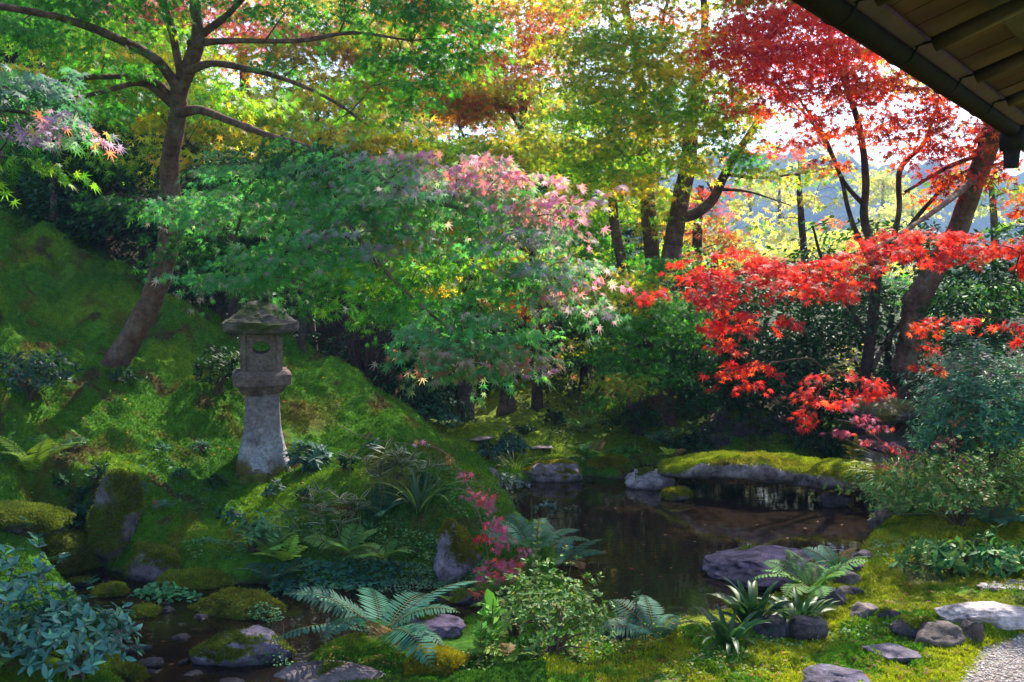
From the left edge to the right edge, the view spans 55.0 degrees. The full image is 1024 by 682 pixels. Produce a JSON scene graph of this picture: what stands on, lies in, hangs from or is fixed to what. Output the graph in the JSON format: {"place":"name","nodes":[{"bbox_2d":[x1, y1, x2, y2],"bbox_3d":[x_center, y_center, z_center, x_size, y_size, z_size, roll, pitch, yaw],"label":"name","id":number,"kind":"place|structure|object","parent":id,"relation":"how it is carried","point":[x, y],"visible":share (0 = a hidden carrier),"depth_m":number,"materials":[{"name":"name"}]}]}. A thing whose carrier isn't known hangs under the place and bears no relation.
{"place":"outdoors","nodes":[
{"label":"outdoors","id":0,"kind":"place"},
{"bbox_2d":[60,566,459,681],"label":"stream water","id":1,"kind":"structure","parent":0,"point":[301,613],"depth_m":7.15,"materials":[{"name":"black liquid"}]},
{"bbox_2d":[339,425,532,599],"bbox_3d":[-0.885,1.389,8.435,0.380,1.109,2.996,-3,5,-40],"label":"maple branch","id":2,"kind":"object","parent":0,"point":[503,528],"visible":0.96,"depth_m":7.55,"materials":[{"name":"pink plant"}]},
{"bbox_2d":[0,0,1023,681],"bbox_3d":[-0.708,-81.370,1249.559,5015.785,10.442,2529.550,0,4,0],"label":"ground","id":3,"kind":"structure","parent":0,"point":[40,282],"depth_m":10.51,"materials":[{"name":"plant"}]},
{"bbox_2d":[0,498,75,538],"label":"rock","id":4,"kind":"object","parent":3,"relation":"on","point":[47,520],"visible":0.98,"depth_m":7.84,"materials":[{"name":"stone"}]},
{"bbox_2d":[0,434,82,472],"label":"fern","id":5,"kind":"object","parent":3,"relation":"on","point":[29,463],"visible":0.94,"depth_m":8.76,"materials":[{"name":"green plant"}]},
{"bbox_2d":[0,515,86,666],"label":"shrub","id":6,"kind":"object","parent":3,"relation":"on","point":[19,593],"visible":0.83,"depth_m":5.83,"materials":[{"name":"green plant"}]},
{"bbox_2d":[0,348,96,400],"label":"shrub","id":7,"kind":"object","parent":3,"relation":"on","point":[60,375],"visible":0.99,"depth_m":9.48,"materials":[{"name":"green plant"}]},
{"bbox_2d":[16,135,107,227],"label":"young tree","id":8,"kind":"object","parent":3,"relation":"on","point":[54,160],"visible":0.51,"depth_m":14.05,"materials":[{"name":"green plant"}]},
{"bbox_2d":[0,63,127,207],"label":"maple tree","id":9,"kind":"object","parent":3,"relation":"on","point":[58,122],"visible":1,"depth_m":5.08,"materials":[{"name":"green plant"}]},
{"bbox_2d":[0,163,134,252],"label":"evergreen tree","id":10,"kind":"object","parent":3,"relation":"on","point":[34,213],"visible":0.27,"depth_m":14.11,"materials":[{"name":"green plant"}]},
{"bbox_2d":[42,529,99,574],"bbox_3d":[-3.900,1.931,8.595,0.764,0.607,0.724,0,4,0],"label":"rock","id":11,"kind":"object","parent":3,"relation":"on","point":[82,556],"visible":0.33,"depth_m":8.44,"materials":[{"name":"stone"}]},
{"bbox_2d":[0,575,146,681],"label":"shrub","id":12,"kind":"object","parent":3,"relation":"on","point":[70,664],"visible":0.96,"depth_m":5.70,"materials":[{"name":"green plant"}]},
{"bbox_2d":[0,120,160,258],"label":"evergreen tree","id":13,"kind":"object","parent":3,"relation":"on","point":[133,189],"visible":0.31,"depth_m":14.28,"materials":[{"name":"green plant"}]},
{"bbox_2d":[85,467,146,565],"bbox_3d":[-3.447,1.526,8.577,0.537,0.861,0.378,0,4,0],"label":"rock","id":14,"kind":"object","parent":3,"relation":"on","point":[115,512],"visible":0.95,"depth_m":8.48,"materials":[{"name":"stone"}]},
{"bbox_2d":[0,0,264,193],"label":"maple tree","id":15,"kind":"object","parent":3,"relation":"on","point":[101,127],"visible":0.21,"depth_m":14.68,"materials":[{"name":"green plant"}]},
{"bbox_2d":[122,540,183,580],"bbox_3d":[-2.995,1.897,8.353,0.539,0.400,0.451,0,4,0],"label":"rock","id":16,"kind":"object","parent":3,"relation":"on","point":[149,561],"visible":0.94,"depth_m":8.20,"materials":[{"name":"stone"}]},
{"bbox_2d":[0,16,328,320],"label":"maple tree","id":17,"kind":"object","parent":3,"relation":"on","point":[216,131],"visible":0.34,"depth_m":13.76,"materials":[{"name":"green plant"}]},
{"bbox_2d":[0,433,330,542],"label":"creeper","id":18,"kind":"object","parent":3,"relation":"on","point":[176,481],"visible":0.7,"depth_m":9.05,"materials":[{"name":"green plant"}]},
{"bbox_2d":[130,581,202,603],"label":"ivy","id":19,"kind":"object","parent":3,"relation":"on","point":[154,588],"visible":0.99,"depth_m":7.73,"materials":[{"name":"green plant"}]},
{"bbox_2d":[155,565,236,590],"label":"rock","id":20,"kind":"object","parent":3,"relation":"on","point":[199,578],"visible":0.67,"depth_m":8.06,"materials":[{"name":"stone"}]},
{"bbox_2d":[76,191,329,338],"bbox_3d":[-4.630,-0.999,14.629,3.775,2.564,3.193,0,4,0],"label":"evergreen tree","id":21,"kind":"object","parent":3,"relation":"on","point":[190,296],"visible":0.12,"depth_m":14.07,"materials":[{"name":"green plant"}]},
{"bbox_2d":[190,337,239,394],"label":"shrub","id":22,"kind":"object","parent":3,"relation":"on","point":[219,384],"visible":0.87,"depth_m":10.84,"materials":[{"name":"green plant"}]},
{"bbox_2d":[179,143,284,338],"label":"evergreen tree","id":23,"kind":"object","parent":3,"relation":"on","point":[233,305],"visible":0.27,"depth_m":12.89,"materials":[{"name":"green plant"}]},
{"bbox_2d":[101,0,370,301],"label":"maple tree","id":24,"kind":"object","parent":3,"relation":"on","point":[244,76],"visible":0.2,"depth_m":16.54,"materials":[{"name":"green plant"}]},
{"bbox_2d":[187,585,286,620],"bbox_3d":[-2.067,2.057,7.469,0.712,0.369,0.612,3,5,40],"label":"rock","id":25,"kind":"object","parent":3,"relation":"on","point":[237,603],"visible":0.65,"depth_m":7.37,"materials":[{"name":"stone"}]},
{"bbox_2d":[188,625,296,667],"bbox_3d":[-1.784,2.078,6.491,0.611,0.341,0.493,2,4,31],"label":"rock","id":26,"kind":"object","parent":3,"relation":"on","point":[241,647],"visible":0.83,"depth_m":6.39,"materials":[{"name":"stone"}]},
{"bbox_2d":[231,505,278,551],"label":"shrub","id":27,"kind":"object","parent":3,"relation":"on","point":[260,529],"visible":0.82,"depth_m":8.35,"materials":[{"name":"green plant"}]},
{"bbox_2d":[222,291,298,483],"bbox_3d":[-2.542,0.546,10.048,0.812,2.123,0.784,-1,4,-14],"label":"stone lantern","id":28,"kind":"object","parent":3,"relation":"on","point":[261,380],"visible":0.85,"depth_m":9.85,"materials":[{"name":"stone"}]},
{"bbox_2d":[98,483,495,565],"bbox_3d":[-1.897,1.679,8.523,3.673,0.604,1.203,-1,4,-14],"label":"creeper","id":29,"kind":"object","parent":3,"relation":"on","point":[281,529],"visible":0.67,"depth_m":8.54,"materials":[{"name":"green plant"}]},
{"bbox_2d":[282,439,333,471],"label":"shrub","id":30,"kind":"object","parent":3,"relation":"on","point":[315,455],"visible":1,"depth_m":9.69,"materials":[{"name":"green plant"}]},
{"bbox_2d":[0,0,632,412],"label":"maple tree","id":31,"kind":"object","parent":3,"relation":"on","point":[374,188],"visible":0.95,"depth_m":7.99,"materials":[{"name":"green plant"}]},
{"bbox_2d":[180,11,463,349],"bbox_3d":[-2.926,-1.950,15.605,4.565,6.784,3.808,0,4,0],"label":"maple tree","id":32,"kind":"object","parent":3,"relation":"on","point":[306,100],"visible":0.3,"depth_m":15.57,"materials":[{"name":"green plant"}]},
{"bbox_2d":[276,481,372,543],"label":"fern","id":33,"kind":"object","parent":3,"relation":"on","point":[342,499],"depth_m":8.64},
{"bbox_2d":[274,658,385,681],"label":"rock","id":34,"kind":"object","parent":3,"relation":"on","point":[324,671],"visible":0.97,"depth_m":5.82,"materials":[{"name":"stone"}]},
{"bbox_2d":[303,523,379,554],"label":"fern","id":35,"kind":"object","parent":3,"relation":"on","point":[348,548],"visible":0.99,"depth_m":8.30,"materials":[{"name":"green plant"}]},
{"bbox_2d":[264,554,430,595],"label":"ivy","id":36,"kind":"object","parent":3,"relation":"on","point":[276,585],"visible":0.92,"depth_m":8.09,"materials":[{"name":"green plant"}]},
{"bbox_2d":[323,290,414,392],"bbox_3d":[-1.883,-0.002,13.379,1.536,1.661,1.175,1,4,9],"label":"shrub","id":37,"kind":"object","parent":3,"relation":"on","point":[368,352],"visible":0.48,"depth_m":13.38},
{"bbox_2d":[271,581,481,669],"bbox_3d":[-0.837,1.723,6.266,1.287,0.318,1.306,0,4,0],"label":"fern","id":38,"kind":"object","parent":3,"relation":"on","point":[368,620],"visible":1,"depth_m":6.18,"materials":[{"name":"green plant"}]},
{"bbox_2d":[274,257,478,354],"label":"maple tree","id":39,"kind":"object","parent":3,"relation":"on","point":[302,331],"visible":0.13,"depth_m":12.85,"materials":[{"name":"green plant"}]},
{"bbox_2d":[306,299,463,412],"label":"evergreen tree","id":40,"kind":"object","parent":3,"relation":"on","point":[346,357],"visible":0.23,"depth_m":13.69,"materials":[{"name":"green plant"}]},
{"bbox_2d":[337,437,443,505],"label":"bamboo grass","id":41,"kind":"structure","parent":3,"relation":"on","point":[394,459],"depth_m":9.13,"materials":[{"name":"plant"}]},
{"bbox_2d":[359,459,481,514],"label":"strap leaf plant","id":42,"kind":"object","parent":3,"relation":"on","point":[415,501],"visible":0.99,"depth_m":8.88,"materials":[{"name":"green plant"}]},
{"bbox_2d":[391,610,465,640],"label":"rock","id":43,"kind":"object","parent":3,"relation":"on","point":[442,626],"visible":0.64,"depth_m":6.59,"materials":[{"name":"stone"}]},
{"bbox_2d":[389,379,477,427],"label":"shrub","id":44,"kind":"object","parent":3,"relation":"on","point":[445,416],"visible":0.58,"depth_m":13.56,"materials":[{"name":"green plant"}]},
{"bbox_2d":[403,641,469,676],"bbox_3d":[-0.457,1.924,5.902,0.418,0.224,0.387,0,4,0],"label":"rock","id":45,"kind":"object","parent":3,"relation":"on","point":[447,660],"visible":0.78,"depth_m":5.81,"materials":[{"name":"stone"}]},
{"bbox_2d":[377,558,497,592],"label":"creeper","id":46,"kind":"object","parent":3,"relation":"on","point":[423,583],"visible":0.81,"depth_m":8.03,"materials":[{"name":"green plant"}]},
{"bbox_2d":[433,517,485,582],"bbox_3d":[-0.442,1.771,8.233,0.451,0.634,0.372,0,4,0],"label":"rock","id":47,"kind":"object","parent":3,"relation":"on","point":[458,555],"visible":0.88,"depth_m":8.14,"materials":[{"name":"stone"}]},
{"bbox_2d":[285,0,650,377],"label":"maple tree","id":48,"kind":"object","parent":3,"relation":"on","point":[488,100],"visible":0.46,"depth_m":17.06,"materials":[{"name":"yellow plant"}]},
{"bbox_2d":[306,99,631,421],"bbox_3d":[-0.539,-1.281,15.283,5.113,5.176,3.132,0,4,0],"label":"maple tree","id":49,"kind":"object","parent":3,"relation":"on","point":[464,394],"visible":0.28,"depth_m":14.83,"materials":[{"name":"yellow plant"}]},
{"bbox_2d":[375,247,643,412],"bbox_3d":[-0.132,-0.118,17.938,5.576,3.401,3.463,0,4,0],"label":"evergreen tree","id":50,"kind":"object","parent":3,"relation":"on","point":[449,388],"visible":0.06,"depth_m":17.64,"materials":[{"name":"green plant"}]},
{"bbox_2d":[0,214,1023,681],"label":"moss","id":51,"kind":"object","parent":3,"relation":"on","point":[684,646],"visible":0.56,"depth_m":8.82,"materials":[{"name":"plant"}]},
{"bbox_2d":[2,164,1022,681],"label":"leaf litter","id":52,"kind":"object","parent":3,"relation":"on","point":[652,618],"visible":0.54,"depth_m":6.33,"materials":[{"name":"brown plant"}]},
{"bbox_2d":[330,181,721,411],"bbox_3d":[0.337,-0.628,15.647,6.144,3.725,3.335,0,4,0],"label":"maple tree","id":53,"kind":"object","parent":3,"relation":"on","point":[608,256],"visible":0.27,"depth_m":15.30,"materials":[{"name":"green plant"}]},
{"bbox_2d":[477,570,578,638],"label":"shrub","id":54,"kind":"object","parent":3,"relation":"on","point":[516,625],"visible":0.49,"depth_m":6.48,"materials":[{"name":"green plant"}]},
{"bbox_2d":[477,513,591,551],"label":"fern","id":55,"kind":"object","parent":3,"relation":"on","point":[527,537],"visible":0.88,"depth_m":8.25,"materials":[{"name":"green plant"}]},
{"bbox_2d":[522,458,582,481],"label":"rock","id":56,"kind":"object","parent":3,"relation":"on","point":[558,470],"visible":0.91,"depth_m":12.16,"materials":[{"name":"stone"}]},
{"bbox_2d":[474,545,632,655],"bbox_3d":[0.247,1.639,6.083,0.971,0.620,0.878,0,4,0],"label":"shrub","id":57,"kind":"object","parent":3,"relation":"on","point":[556,644],"visible":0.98,"depth_m":6.02,"materials":[{"name":"green plant"}]},
{"bbox_2d":[389,627,808,681],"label":"creeper","id":58,"kind":"object","parent":3,"relation":"on","point":[590,641],"visible":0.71,"depth_m":6.05,"materials":[{"name":"green plant"}]},
{"bbox_2d":[205,70,1023,339],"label":"woodland","id":59,"kind":"object","parent":3,"relation":"on","point":[629,233],"visible":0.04,"depth_m":23.63,"materials":[{"name":"plant"}]},
{"bbox_2d":[601,402,671,435],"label":"shrub","id":60,"kind":"object","parent":3,"relation":"on","point":[615,421],"visible":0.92,"depth_m":14.25,"materials":[{"name":"green plant"}]},
{"bbox_2d":[551,256,725,435],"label":"maple tree","id":61,"kind":"object","parent":3,"relation":"on","point":[638,377],"visible":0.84,"depth_m":12.86,"materials":[{"name":"green plant"}]},
{"bbox_2d":[514,269,764,402],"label":"evergreen tree","id":62,"kind":"object","parent":3,"relation":"on","point":[578,335],"visible":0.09,"depth_m":16.73,"materials":[{"name":"green plant"}]},
{"bbox_2d":[595,595,701,641],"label":"fern","id":63,"kind":"object","parent":3,"relation":"on","point":[643,619],"visible":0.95,"depth_m":6.24,"materials":[{"name":"green plant"}]},
{"bbox_2d":[486,0,859,425],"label":"maple tree","id":64,"kind":"object","parent":3,"relation":"on","point":[593,46],"visible":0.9,"depth_m":13.69,"materials":[{"name":"green plant"}]},
{"bbox_2d":[665,423,725,454],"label":"shrub","id":65,"kind":"object","parent":3,"relation":"on","point":[703,447],"visible":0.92,"depth_m":13.40,"materials":[{"name":"green plant"}]},
{"bbox_2d":[671,604,771,654],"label":"strap leaf plant","id":66,"kind":"object","parent":3,"relation":"on","point":[727,639],"visible":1,"depth_m":5.96,"materials":[{"name":"green plant"}]},
{"bbox_2d":[660,144,810,341],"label":"maple tree","id":67,"kind":"object","parent":3,"relation":"on","point":[696,240],"visible":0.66,"depth_m":18.70,"materials":[{"name":"plant"}]},
{"bbox_2d":[631,250,844,440],"bbox_3d":[3.276,0.138,14.458,3.111,3.022,2.962,0,4,0],"label":"evergreen tree","id":68,"kind":"object","parent":3,"relation":"on","point":[743,343],"visible":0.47,"depth_m":13.99,"materials":[{"name":"green plant"}]},
{"bbox_2d":[700,408,797,435],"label":"shrub","id":69,"kind":"object","parent":3,"relation":"on","point":[727,419],"visible":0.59,"depth_m":14.34,"materials":[{"name":"plant"}]},
{"bbox_2d":[710,576,794,622],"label":"strap leaf plant","id":70,"kind":"object","parent":3,"relation":"on","point":[745,604],"visible":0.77,"depth_m":6.34,"materials":[{"name":"green plant"}]},
{"bbox_2d":[683,221,840,335],"bbox_3d":[6.523,-1.661,26.592,4.970,3.290,4.438,0,4,0],"label":"yellow bush","id":71,"kind":"object","parent":3,"relation":"on","point":[775,239],"visible":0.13,"depth_m":25.79,"materials":[{"name":"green plant"}]},
{"bbox_2d":[657,450,900,490],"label":"stone bridge","id":72,"kind":"structure","parent":3,"relation":"on","point":[784,467],"depth_m":11.03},
{"bbox_2d":[757,587,839,632],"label":"strap leaf plant","id":73,"kind":"object","parent":3,"relation":"on","point":[811,608],"visible":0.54,"depth_m":6.40,"materials":[{"name":"green plant"}]},
{"bbox_2d":[727,143,879,359],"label":"maple tree","id":74,"kind":"object","parent":3,"relation":"on","point":[800,200],"visible":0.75,"depth_m":17.86,"materials":[{"name":"plant"}]},
{"bbox_2d":[749,549,866,599],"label":"fern","id":75,"kind":"object","parent":3,"relation":"on","point":[821,583],"visible":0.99,"depth_m":6.96,"materials":[{"name":"green plant"}]},
{"bbox_2d":[789,614,828,641],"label":"rock","id":76,"kind":"object","parent":3,"relation":"on","point":[803,627],"visible":0.96,"depth_m":6.16,"materials":[{"name":"stone"}]},
{"bbox_2d":[778,426,851,454],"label":"shrub","id":77,"kind":"object","parent":3,"relation":"on","point":[815,431],"visible":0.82,"depth_m":13.55,"materials":[{"name":"green plant"}]},
{"bbox_2d":[734,229,895,317],"bbox_3d":[8.604,-1.628,28.103,5.081,3.129,5.055,-2,4,-23],"label":"yellow bush","id":78,"kind":"object","parent":3,"relation":"on","point":[810,247],"visible":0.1,"depth_m":27.26,"materials":[{"name":"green plant"}]},
{"bbox_2d":[726,236,917,429],"bbox_3d":[4.629,0.001,14.328,3.361,3.004,3.028,0,4,0],"label":"evergreen tree","id":79,"kind":"object","parent":3,"relation":"on","point":[844,313],"visible":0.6,"depth_m":13.78,"materials":[{"name":"green plant"}]},
{"bbox_2d":[626,123,1023,436],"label":"maple tree","id":80,"kind":"object","parent":3,"relation":"on","point":[925,285],"visible":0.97,"depth_m":7.94,"materials":[{"name":"red plant"}]},
{"bbox_2d":[802,663,870,681],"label":"rock","id":81,"kind":"object","parent":3,"relation":"on","point":[819,672],"visible":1,"depth_m":5.45,"materials":[{"name":"stone"}]},
{"bbox_2d":[669,0,1023,440],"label":"maple tree","id":82,"kind":"object","parent":3,"relation":"on","point":[756,67],"visible":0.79,"depth_m":12.74,"materials":[{"name":"red plant"}]},
{"bbox_2d":[839,163,917,217],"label":"pale tree","id":83,"kind":"object","parent":3,"relation":"on","point":[879,180],"visible":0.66,"depth_m":88.59,"materials":[{"name":"yellow plant"}]},
{"bbox_2d":[821,402,941,476],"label":"dwarf maple","id":84,"kind":"object","parent":3,"relation":"on","point":[868,441],"visible":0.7,"depth_m":10.97,"materials":[{"name":"red plant"}]},
{"bbox_2d":[844,397,935,453],"bbox_3d":[4.767,1.140,12.403,0.876,0.866,0.886,-1,4,-21],"label":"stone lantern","id":85,"kind":"object","parent":3,"relation":"on","point":[881,411],"visible":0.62,"depth_m":12.19,"materials":[{"name":"stone"}]},
{"bbox_2d":[789,215,1008,421],"bbox_3d":[5.619,-0.183,14.126,2.626,3.163,3.026,3,4,35],"label":"evergreen tree","id":86,"kind":"object","parent":3,"relation":"on","point":[888,359],"visible":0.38,"depth_m":13.51,"materials":[{"name":"green plant"}]},
{"bbox_2d":[849,468,961,517],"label":"fern","id":87,"kind":"object","parent":3,"relation":"on","point":[898,508],"visible":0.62,"depth_m":9.08,"materials":[{"name":"green plant"}]},
{"bbox_2d":[810,434,1023,525],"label":"shrub","id":88,"kind":"object","parent":3,"relation":"on","point":[966,498],"visible":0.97,"depth_m":8.59,"materials":[{"name":"green plant"}]},
{"bbox_2d":[914,615,965,647],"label":"rock","id":89,"kind":"object","parent":3,"relation":"on","point":[936,633],"visible":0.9,"depth_m":5.96,"materials":[{"name":"stone"}]},
{"bbox_2d":[867,212,1023,437],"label":"evergreen tree","id":90,"kind":"object","parent":3,"relation":"on","point":[952,304],"visible":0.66,"depth_m":13.06,"materials":[{"name":"green plant"}]},
{"bbox_2d":[888,534,1006,578],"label":"shrub","id":91,"kind":"object","parent":3,"relation":"on","point":[948,560],"visible":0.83,"depth_m":7.41,"materials":[{"name":"green plant"}]},
{"bbox_2d":[897,405,1001,479],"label":"shrub","id":92,"kind":"object","parent":3,"relation":"on","point":[962,448],"visible":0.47,"depth_m":10.89,"materials":[{"name":"green plant"}]},
{"bbox_2d":[890,320,1010,468],"bbox_3d":[5.152,0.624,11.409,1.043,1.726,1.155,-2,4,-32],"label":"shrub","id":93,"kind":"object","parent":3,"relation":"on","point":[952,387],"visible":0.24,"depth_m":11.34,"materials":[{"name":"green plant"}]},
{"bbox_2d":[894,317,1023,474],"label":"shrub","id":94,"kind":"object","parent":3,"relation":"on","point":[997,393],"visible":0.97,"depth_m":10.26,"materials":[{"name":"green plant"}]},
{"bbox_2d":[918,149,1023,376],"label":"maple tree","id":95,"kind":"object","parent":3,"relation":"on","point":[993,209],"visible":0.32,"depth_m":16.85,"materials":[{"name":"plant"}]},
{"bbox_2d":[934,601,1023,630],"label":"rock","id":96,"kind":"object","parent":3,"relation":"on","point":[1003,616],"visible":0.85,"depth_m":6.24,"materials":[{"name":"stone"}]},
{"bbox_2d":[935,443,1023,510],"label":"shrub","id":97,"kind":"object","parent":3,"relation":"on","point":[1005,480],"visible":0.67,"depth_m":8.65,"materials":[{"name":"green plant"}]},
{"bbox_2d":[939,523,1023,577],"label":"shrub","id":98,"kind":"object","parent":3,"relation":"on","point":[1011,559],"visible":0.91,"depth_m":7.27,"materials":[{"name":"green plant"}]},
{"bbox_2d":[939,492,1023,524],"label":"fern","id":99,"kind":"object","parent":3,"relation":"on","point":[1001,518],"visible":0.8,"depth_m":8.63,"materials":[{"name":"green plant"}]},
{"bbox_2d":[961,633,1023,681],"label":"gravel","id":100,"kind":"structure","parent":3,"relation":"on","point":[1015,667],"depth_m":5.68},
{"bbox_2d":[155,0,1023,175],"label":"sky","id":101,"kind":"structure","parent":0,"point":[962,113],"materials":[{"name":"white"}]},
{"bbox_2d":[240,116,1023,283],"bbox_3d":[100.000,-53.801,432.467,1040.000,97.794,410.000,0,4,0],"label":"mountain","id":102,"kind":"structure","parent":0,"point":[979,223],"depth_m":344.39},
{"bbox_2d":[456,464,880,618],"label":"pond water","id":103,"kind":"structure","parent":0,"point":[625,527],"depth_m":9.91,"materials":[{"name":"black liquid"}]},
{"bbox_2d":[449,587,484,604],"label":"rock","id":104,"kind":"object","parent":103,"relation":"in","point":[460,596],"visible":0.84,"depth_m":7.59,"materials":[{"name":"stone"}]},
{"bbox_2d":[624,466,675,489],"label":"rock","id":105,"kind":"object","parent":103,"relation":"in","point":[649,478],"visible":0.78,"depth_m":11.71,"materials":[{"name":"stone"}]},
{"bbox_2d":[702,544,852,589],"bbox_3d":[2.277,1.912,8.310,1.074,0.278,1.179,-3,5,-37],"label":"rock","id":106,"kind":"object","parent":103,"relation":"in","point":[744,564],"visible":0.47,"depth_m":8.22,"materials":[{"name":"stone"}]},
{"bbox_2d":[496,392,946,459],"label":"shade herbs","id":107,"kind":"object","parent":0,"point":[584,432],"visible":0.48,"depth_m":14.24,"materials":[{"name":"green plant"}]},
{"bbox_2d":[791,0,1023,168],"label":"roof eave","id":108,"kind":"object","parent":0,"point":[967,55],"visible":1,"depth_m":4.90,"materials":[{"name":"wood"}]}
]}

